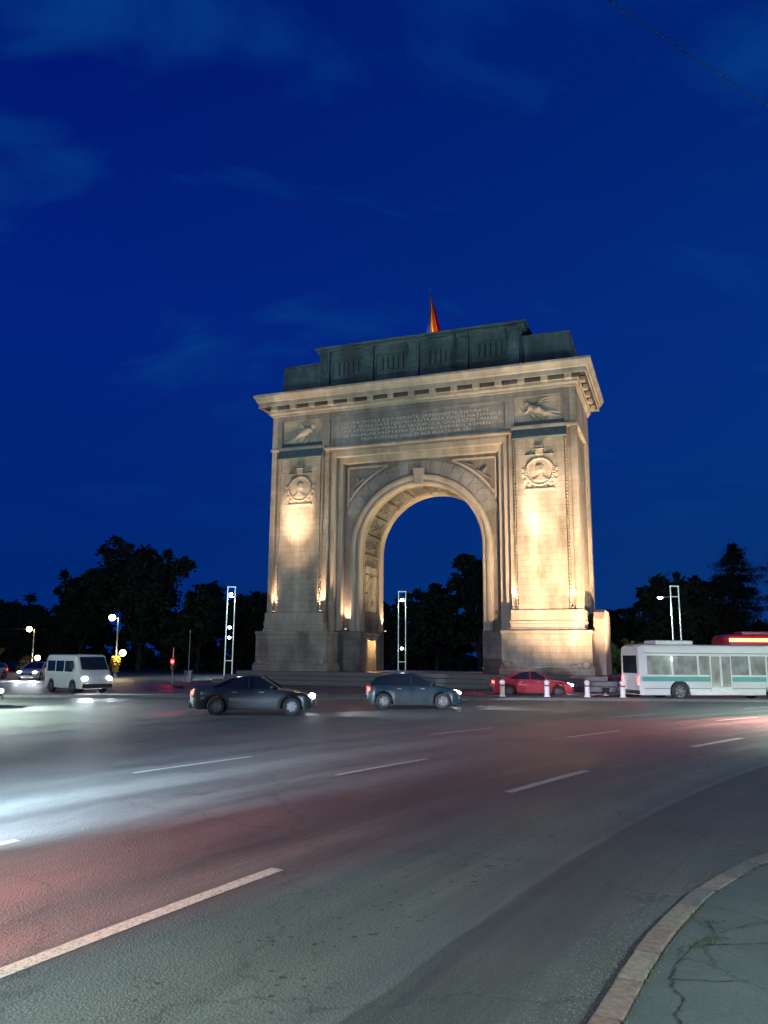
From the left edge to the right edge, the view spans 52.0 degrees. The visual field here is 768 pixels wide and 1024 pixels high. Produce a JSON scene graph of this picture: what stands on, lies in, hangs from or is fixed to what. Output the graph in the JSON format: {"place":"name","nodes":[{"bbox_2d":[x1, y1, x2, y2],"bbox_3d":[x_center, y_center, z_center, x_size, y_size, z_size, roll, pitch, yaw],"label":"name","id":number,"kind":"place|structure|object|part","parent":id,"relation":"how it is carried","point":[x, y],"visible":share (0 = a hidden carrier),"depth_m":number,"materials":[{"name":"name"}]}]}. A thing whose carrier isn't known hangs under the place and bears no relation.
{"place":"outdoors","nodes":[
{"label":"outdoors","id":0,"kind":"place"},
{"bbox_2d":[7,655,475,672],"bbox_3d":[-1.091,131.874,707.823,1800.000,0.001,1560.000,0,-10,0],"label":"ground","id":1,"kind":"structure","parent":0,"point":[11,665],"depth_m":110.91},
{"bbox_2d":[0,592,51,664],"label":"broadleaf tree","id":2,"kind":"object","parent":1,"relation":"on","point":[13,646],"visible":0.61,"depth_m":113.75,"materials":[{"name":"green plant"}]},
{"bbox_2d":[15,604,77,661],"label":"broadleaf tree","id":3,"kind":"object","parent":1,"relation":"on","point":[45,622],"visible":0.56,"depth_m":112.13,"materials":[{"name":"green plant"}]},
{"bbox_2d":[41,567,114,653],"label":"broadleaf tree","id":4,"kind":"object","parent":1,"relation":"on","point":[74,620],"visible":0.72,"depth_m":109.57,"materials":[{"name":"green plant"}]},
{"bbox_2d":[76,535,197,670],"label":"broadleaf tree","id":5,"kind":"object","parent":1,"relation":"on","point":[142,579],"visible":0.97,"depth_m":106.73,"materials":[{"name":"green plant"}]},
{"bbox_2d":[153,580,240,670],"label":"broadleaf tree","id":6,"kind":"object","parent":1,"relation":"on","point":[201,618],"visible":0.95,"depth_m":105.17,"materials":[{"name":"green plant"}]},
{"bbox_2d":[225,593,250,669],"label":"slender tree","id":7,"kind":"object","parent":1,"relation":"on","point":[238,631],"visible":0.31,"depth_m":114.16,"materials":[{"name":"green plant"}]},
{"bbox_2d":[233,590,266,661],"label":"broadleaf tree","id":8,"kind":"object","parent":1,"relation":"on","point":[253,609],"visible":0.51,"depth_m":109.46,"materials":[{"name":"green plant"}]},
{"bbox_2d":[1,612,751,668],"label":"wood","id":9,"kind":"object","parent":1,"relation":"on","point":[110,629],"visible":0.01,"depth_m":139.51,"materials":[{"name":"green plant"}]},
{"bbox_2d":[0,607,767,672],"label":"wood","id":10,"kind":"object","parent":1,"relation":"on","point":[211,659],"visible":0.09,"depth_m":114.55,"materials":[{"name":"green plant"}]},
{"bbox_2d":[383,592,442,669],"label":"broadleaf tree","id":11,"kind":"object","parent":1,"relation":"on","point":[421,629],"visible":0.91,"depth_m":107.14,"materials":[{"name":"green plant"}]},
{"bbox_2d":[411,582,461,670],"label":"broadleaf tree","id":12,"kind":"object","parent":1,"relation":"on","point":[434,596],"visible":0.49,"depth_m":110.85,"materials":[{"name":"green plant"}]},
{"bbox_2d":[434,553,482,670],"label":"broadleaf tree","id":13,"kind":"object","parent":1,"relation":"on","point":[469,595],"visible":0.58,"depth_m":106.01,"materials":[{"name":"green plant"}]},
{"bbox_2d":[606,608,643,649],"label":"broadleaf tree","id":14,"kind":"object","parent":1,"relation":"on","point":[622,629],"visible":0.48,"depth_m":109.75,"materials":[{"name":"green plant"}]},
{"bbox_2d":[615,571,731,644],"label":"broadleaf tree","id":15,"kind":"object","parent":1,"relation":"on","point":[654,620],"visible":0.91,"depth_m":101.19,"materials":[{"name":"green plant"}]},
{"bbox_2d":[687,575,744,644],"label":"broadleaf tree","id":16,"kind":"object","parent":1,"relation":"on","point":[695,577],"visible":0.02,"depth_m":110.33,"materials":[{"name":"green plant"}]},
{"bbox_2d":[701,542,767,639],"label":"conifer tree","id":17,"kind":"object","parent":1,"relation":"on","point":[732,585],"visible":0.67,"depth_m":99.38,"materials":[{"name":"green plant"}]},
{"bbox_2d":[756,553,767,631],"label":"conifer tree","id":18,"kind":"object","parent":1,"relation":"on","point":[765,598],"visible":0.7,"depth_m":101.44,"materials":[{"name":"green plant"}]},
{"bbox_2d":[0,671,767,1023],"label":"road","id":19,"kind":"structure","parent":0,"point":[448,881],"depth_m":9.23,"materials":[{"name":"grey asphalt"}]},
{"bbox_2d":[0,689,3,699],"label":"car","id":20,"kind":"object","parent":19,"relation":"on","point":[1,694],"visible":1,"depth_m":32.47,"materials":[{"name":"silver metal"}]},
{"bbox_2d":[0,662,7,678],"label":"car","id":21,"kind":"object","parent":19,"relation":"on","point":[3,670],"visible":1,"depth_m":67.77,"materials":[{"name":"silver metal"}]},
{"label":"windows","id":22,"kind":"part","parent":21,"relation":"part of","materials":[{"name":"black glass"}]},
{"bbox_2d":[15,655,33,670],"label":"bush","id":23,"kind":"object","parent":19,"relation":"on","point":[25,660],"visible":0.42,"depth_m":76.48,"materials":[{"name":"green plant"}]},
{"bbox_2d":[17,662,46,679],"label":"car","id":24,"kind":"object","parent":19,"relation":"on","point":[32,670],"visible":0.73,"depth_m":65.28,"materials":[{"name":"grey paint"}]},
{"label":"windows","id":25,"kind":"part","parent":24,"relation":"part of","materials":[{"name":"black glass"}]},
{"bbox_2d":[26,626,39,661],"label":"globe lamp","id":26,"kind":"object","parent":19,"relation":"on","point":[37,656],"visible":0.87,"depth_m":88.63,"materials":[{"name":"white glass"}]},
{"bbox_2d":[44,654,111,693],"bbox_3d":[-17.679,9.337,45.538,4.576,2.150,2.530,-9,-14,41],"label":"van","id":27,"kind":"object","parent":19,"relation":"on","point":[74,673],"visible":1,"depth_m":44.49,"materials":[{"name":"grey paint"}]},
{"bbox_3d":[-19.342,8.942,45.813,0.910,0.600,0.045,-9,-14,41],"label":"side window","id":28,"kind":"part","parent":27,"relation":"part of","materials":[{"name":"black glass"}]},
{"bbox_3d":[-18.561,8.821,45.122,0.910,0.600,0.045,-9,-14,41],"label":"side window","id":29,"kind":"part","parent":27,"relation":"part of","materials":[{"name":"black glass"}]},
{"bbox_3d":[-17.779,8.701,44.431,0.910,0.600,0.045,-9,-14,41],"label":"side window","id":30,"kind":"part","parent":27,"relation":"part of","materials":[{"name":"black glass"}]},
{"bbox_2d":[109,613,125,677],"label":"globe lamp","id":31,"kind":"object","parent":19,"relation":"on","point":[115,660],"visible":0.99,"depth_m":73.60,"materials":[{"name":"white glass"}]},
{"bbox_2d":[170,648,175,683],"bbox_3d":[-15.796,11.501,58.797,0.340,2.700,0.420,0,-10,0],"label":"traffic light","id":32,"kind":"object","parent":19,"relation":"on","point":[172,663],"visible":0.99,"depth_m":58.73,"materials":[{"name":"black metal"}]},
{"bbox_2d":[222,586,235,676],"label":"street lamp","id":33,"kind":"object","parent":19,"relation":"on","point":[229,627],"visible":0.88,"depth_m":79.11,"materials":[{"name":"white metal"}]},
{"bbox_2d":[156,597,230,598],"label":"span wire","id":34,"kind":"object","parent":33,"relation":"attached to","point":[185,598],"visible":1,"depth_m":81.62,"materials":[{"name":"black metal"}]},
{"bbox_2d":[189,675,315,714],"bbox_3d":[-4.953,6.996,30.227,4.690,1.446,2.170,1,-10,-3],"label":"car","id":35,"kind":"object","parent":19,"relation":"on","point":[253,693],"visible":1,"depth_m":29.36,"materials":[{"name":"black paint"}]},
{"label":"windows","id":36,"kind":"part","parent":35,"relation":"part of","materials":[{"name":"black glass"}]},
{"bbox_2d":[0,707,767,977],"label":"lane marking","id":37,"kind":"object","parent":19,"relation":"on","point":[17,966],"visible":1,"depth_m":6.91,"materials":[{"name":"paint"}]},
{"bbox_2d":[3,693,767,701],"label":"median","id":38,"kind":"object","parent":19,"relation":"on","point":[36,695],"visible":0.73,"depth_m":40.98,"materials":[{"name":"concrete"}]},
{"bbox_2d":[499,679,505,696],"bbox_3d":[6.283,9.334,41.801,0.340,0.920,0.335,0,-10,0],"label":"bollard","id":39,"kind":"object","parent":38,"relation":"on","point":[502,687],"visible":1,"depth_m":41.70,"materials":[{"name":"white paint"}]},
{"bbox_2d":[544,679,549,696],"bbox_3d":[8.653,9.356,41.816,0.340,0.920,0.335,0,-10,0],"label":"bollard","id":40,"kind":"object","parent":38,"relation":"on","point":[546,686],"visible":0.96,"depth_m":41.71,"materials":[{"name":"white paint"}]},
{"bbox_2d":[584,680,590,696],"bbox_3d":[10.793,9.373,41.812,0.340,0.920,0.335,0,-10,0],"label":"bollard","id":41,"kind":"object","parent":38,"relation":"on","point":[587,687],"visible":0.98,"depth_m":41.71,"materials":[{"name":"white paint"}]},
{"bbox_2d":[601,688,609,695],"bbox_3d":[11.870,9.632,42.190,0.400,0.414,0.330,0,-10,1],"label":"floodlight","id":42,"kind":"object","parent":38,"relation":"on","point":[605,691],"visible":1,"depth_m":42.11,"materials":[{"name":"grey paint"}]},
{"bbox_2d":[619,680,625,697],"bbox_3d":[12.673,9.386,41.796,0.340,0.920,0.335,0,-10,0],"label":"bollard","id":43,"kind":"object","parent":38,"relation":"on","point":[622,688],"visible":1,"depth_m":41.70,"materials":[{"name":"white paint"}]},
{"bbox_2d":[366,672,461,708],"bbox_3d":[1.290,7.836,34.657,4.150,1.491,2.170,1,-10,-2],"label":"car","id":44,"kind":"object","parent":19,"relation":"on","point":[410,688],"visible":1,"depth_m":33.79,"materials":[{"name":"grey paint"}]},
{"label":"windows","id":45,"kind":"part","parent":44,"relation":"part of","materials":[{"name":"black glass"}]},
{"bbox_2d":[490,670,573,694],"bbox_3d":[8.523,9.918,45.571,4.690,1.446,2.170,0,-10,4],"label":"car","id":46,"kind":"object","parent":19,"relation":"on","point":[526,682],"visible":0.87,"depth_m":44.74,"materials":[{"name":"red paint"}]},
{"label":"windows","id":47,"kind":"part","parent":46,"relation":"part of","materials":[{"name":"black glass"}]},
{"bbox_2d":[476,833,767,1023],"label":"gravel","id":48,"kind":"structure","parent":19,"relation":"on","point":[634,937],"depth_m":6.16,"materials":[{"name":"grey gravel"}]},
{"bbox_2d":[656,586,681,640],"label":"street lamp","id":49,"kind":"object","parent":19,"relation":"on","point":[659,597],"visible":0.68,"depth_m":74.60,"materials":[{"name":"white metal"}]},
{"bbox_2d":[587,852,767,1023],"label":"kerb","id":50,"kind":"structure","parent":19,"relation":"on","point":[624,990],"depth_m":5.93,"materials":[{"name":"concrete"}]},
{"bbox_2d":[621,640,767,697],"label":"bus","id":51,"kind":"object","parent":19,"relation":"on","point":[673,668],"visible":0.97,"depth_m":42.36,"materials":[{"name":"grey paint"}]},
{"label":"rear window","id":52,"kind":"part","parent":51,"relation":"part of","materials":[{"name":"black glass"}]},
{"bbox_3d":[14.699,8.179,42.056,1.335,1.000,0.049,2,-10,-7],"label":"side window","id":53,"kind":"part","parent":51,"relation":"part of","materials":[{"name":"grey glass"}]},
{"bbox_3d":[16.163,8.224,42.233,1.335,1.000,0.049,2,-10,-7],"label":"side window","id":54,"kind":"part","parent":51,"relation":"part of","materials":[{"name":"grey glass"}]},
{"bbox_3d":[17.626,8.268,42.409,1.335,1.000,0.049,2,-10,-7],"label":"side window","id":55,"kind":"part","parent":51,"relation":"part of","materials":[{"name":"grey glass"}]},
{"bbox_3d":[18.153,8.673,42.375,1.240,1.900,0.034,2,-10,-7],"label":"door","id":56,"kind":"part","parent":51,"relation":"part of","materials":[{"name":"grey paint"}]},
{"bbox_3d":[19.090,8.313,42.586,1.335,1.000,0.049,2,-10,-7],"label":"side window","id":57,"kind":"part","parent":51,"relation":"part of","materials":[{"name":"grey glass"}]},
{"bbox_3d":[20.554,8.357,42.763,1.335,1.000,0.049,2,-10,-7],"label":"side window","id":58,"kind":"part","parent":51,"relation":"part of","materials":[{"name":"grey glass"}]},
{"bbox_3d":[21.344,8.770,42.761,1.240,1.900,0.034,2,-10,-7],"label":"door","id":59,"kind":"part","parent":51,"relation":"part of","materials":[{"name":"grey paint"}]},
{"bbox_2d":[0,0,767,657],"label":"sky","id":60,"kind":"structure","parent":0,"point":[199,199],"materials":[{"name":"blue"}]},
{"bbox_2d":[172,680,652,696],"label":"plaza","id":61,"kind":"structure","parent":0,"point":[336,690],"depth_m":47.66,"materials":[{"name":"grey concrete"}]},
{"bbox_2d":[184,630,192,681],"bbox_3d":[-15.093,11.191,60.959,0.640,4.100,0.480,0,-10,0],"label":"utility pole","id":62,"kind":"object","parent":61,"relation":"on","point":[188,675],"visible":0.77,"depth_m":60.54,"materials":[{"name":"silver metal"}]},
{"bbox_2d":[398,591,405,669],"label":"street lamp","id":63,"kind":"object","parent":61,"relation":"on","point":[401,648],"visible":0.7,"depth_m":83.08,"materials":[{"name":"white metal"}]},
{"bbox_2d":[211,319,621,691],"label":"triumphal arch","id":64,"kind":"structure","parent":61,"relation":"on","point":[373,440],"depth_m":58.94,"materials":[{"name":"stone"}]},
{"bbox_2d":[365,633,379,670],"bbox_3d":[-1.281,10.939,61.377,0.990,2.880,2.600,-3,-11,20],"label":"doorway","id":65,"kind":"structure","parent":64,"relation":"in","point":[366,634],"depth_m":61.50,"materials":[{"name":"stone"}]},
{"bbox_2d":[426,289,439,332],"bbox_3d":[4.124,-15.816,64.591,1.582,5.440,0.591,-3,-11,20],"label":"flag","id":66,"kind":"object","parent":64,"relation":"on","point":[433,325],"visible":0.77,"depth_m":64.62,"materials":[{"name":"multicoloured fabric"}]},
{"bbox_2d":[611,638,642,674],"bbox_3d":[18.205,11.807,61.872,3.425,3.799,3.751,9,-14,-40],"label":"bush","id":67,"kind":"object","parent":61,"relation":"on","point":[615,654],"visible":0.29,"depth_m":61.63,"materials":[{"name":"green plant"}]},
{"bbox_2d":[608,0,767,105],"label":"overhead cable","id":68,"kind":"object","parent":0,"point":[685,52],"visible":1,"depth_m":8.97,"materials":[{"name":"black plastic"}]},
{"bbox_2d":[623,863,767,1023],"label":"pavement","id":69,"kind":"structure","parent":0,"point":[741,955],"depth_m":5.54,"materials":[{"name":"grey concrete"}]},
{"bbox_2d":[617,864,764,1023],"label":"weeds","id":70,"kind":"object","parent":69,"relation":"on","point":[643,983],"visible":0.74,"depth_m":6.01,"materials":[{"name":"green plant"}]},
{"bbox_2d":[669,921,764,1023],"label":"pavement crack","id":71,"kind":"object","parent":69,"relation":"on","point":[674,970],"visible":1,"depth_m":5.33,"materials":[{"name":"black asphalt"}]},
{"bbox_2d":[712,631,767,644],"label":"coach","id":72,"kind":"object","parent":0,"point":[749,638],"visible":0.23,"depth_m":50.49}
]}

